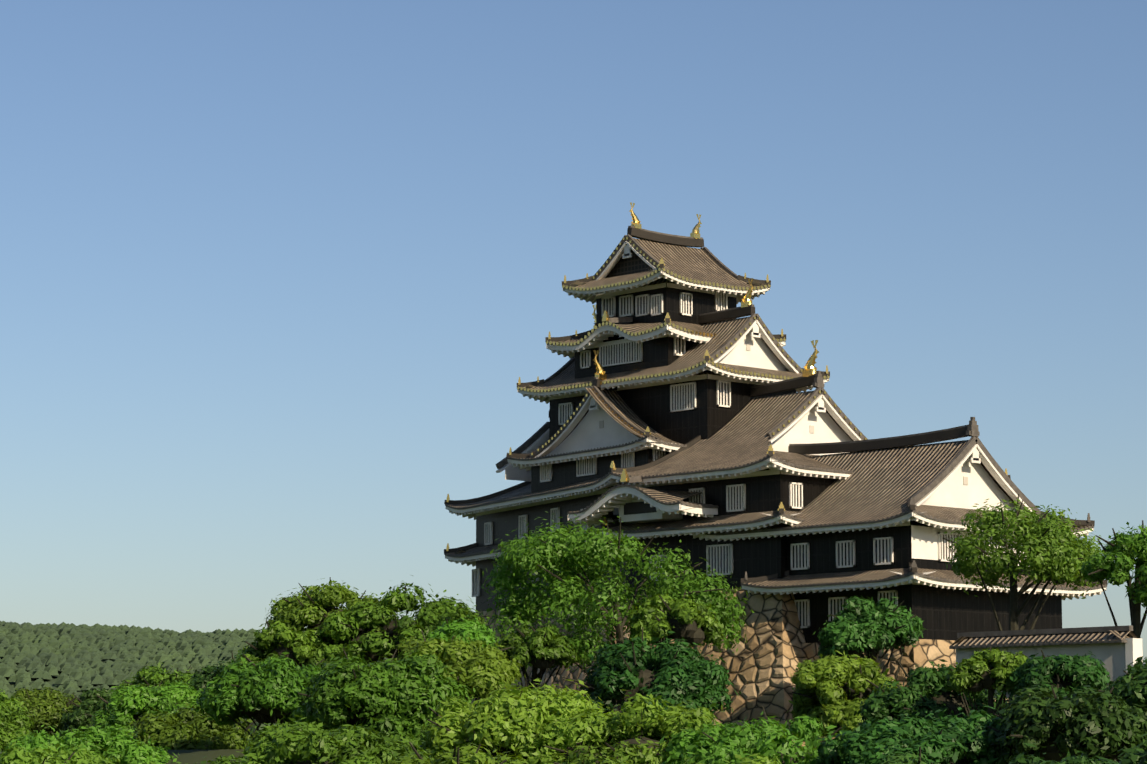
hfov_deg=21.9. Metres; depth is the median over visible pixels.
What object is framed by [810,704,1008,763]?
bush
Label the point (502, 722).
bush
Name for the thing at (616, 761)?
bush
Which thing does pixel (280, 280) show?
sky
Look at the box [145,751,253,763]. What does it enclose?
bush
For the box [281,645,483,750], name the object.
bush
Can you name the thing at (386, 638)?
tree
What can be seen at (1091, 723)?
bush
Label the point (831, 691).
bush
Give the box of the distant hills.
[0,621,388,753]
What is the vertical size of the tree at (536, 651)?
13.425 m
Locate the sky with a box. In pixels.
[0,0,1146,663]
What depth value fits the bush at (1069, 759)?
76.41 m
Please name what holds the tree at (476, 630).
on the castle hill ground
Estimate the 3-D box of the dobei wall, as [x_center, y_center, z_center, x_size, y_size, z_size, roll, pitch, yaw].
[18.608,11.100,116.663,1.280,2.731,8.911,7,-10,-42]
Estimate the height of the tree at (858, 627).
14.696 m
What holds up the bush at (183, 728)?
on the castle hill ground
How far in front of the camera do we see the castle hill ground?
137.24 m
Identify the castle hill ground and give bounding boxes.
[102,747,813,763]
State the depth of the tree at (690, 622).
136.95 m
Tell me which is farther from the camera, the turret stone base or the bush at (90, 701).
the bush at (90, 701)
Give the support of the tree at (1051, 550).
on the castle hill ground
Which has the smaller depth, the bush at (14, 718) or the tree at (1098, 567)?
the tree at (1098, 567)
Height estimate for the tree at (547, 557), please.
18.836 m
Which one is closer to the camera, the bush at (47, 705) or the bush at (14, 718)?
the bush at (14, 718)
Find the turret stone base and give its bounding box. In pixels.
[801,639,1007,741]
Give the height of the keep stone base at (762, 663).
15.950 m
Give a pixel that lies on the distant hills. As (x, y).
(71, 658)
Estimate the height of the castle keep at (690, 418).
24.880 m
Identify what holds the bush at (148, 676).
on the castle hill ground
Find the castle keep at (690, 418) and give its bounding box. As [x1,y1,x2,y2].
[444,202,1107,642]
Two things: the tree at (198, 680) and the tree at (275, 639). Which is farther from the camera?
the tree at (198, 680)
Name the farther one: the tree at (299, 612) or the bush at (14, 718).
the bush at (14, 718)
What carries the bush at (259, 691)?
on the castle hill ground
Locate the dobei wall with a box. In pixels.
[949,625,1142,697]
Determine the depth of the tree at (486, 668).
132.25 m
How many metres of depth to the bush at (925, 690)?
115.71 m
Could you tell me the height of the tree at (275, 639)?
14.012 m
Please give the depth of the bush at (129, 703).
166.36 m
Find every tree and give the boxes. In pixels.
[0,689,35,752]
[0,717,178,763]
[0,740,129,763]
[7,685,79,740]
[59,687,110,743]
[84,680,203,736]
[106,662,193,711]
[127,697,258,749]
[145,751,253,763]
[186,649,260,734]
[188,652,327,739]
[234,620,348,672]
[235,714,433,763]
[259,577,397,643]
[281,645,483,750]
[311,575,490,663]
[381,630,525,704]
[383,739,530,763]
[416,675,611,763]
[421,615,510,705]
[479,511,754,712]
[498,623,591,690]
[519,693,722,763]
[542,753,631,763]
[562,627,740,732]
[626,590,725,652]
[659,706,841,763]
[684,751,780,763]
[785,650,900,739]
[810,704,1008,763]
[813,592,925,678]
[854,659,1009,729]
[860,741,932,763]
[943,494,1104,702]
[944,646,1027,727]
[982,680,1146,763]
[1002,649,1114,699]
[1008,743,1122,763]
[1076,520,1146,637]
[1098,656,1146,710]
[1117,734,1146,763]
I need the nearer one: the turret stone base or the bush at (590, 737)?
the bush at (590, 737)
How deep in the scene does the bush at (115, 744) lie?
136.89 m
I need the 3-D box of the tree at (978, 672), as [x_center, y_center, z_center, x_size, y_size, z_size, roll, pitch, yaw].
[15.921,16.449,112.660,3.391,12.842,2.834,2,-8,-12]
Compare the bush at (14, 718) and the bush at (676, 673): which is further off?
the bush at (14, 718)
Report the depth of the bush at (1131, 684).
97.87 m
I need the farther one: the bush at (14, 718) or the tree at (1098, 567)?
the bush at (14, 718)
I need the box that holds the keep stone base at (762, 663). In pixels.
[471,589,805,746]

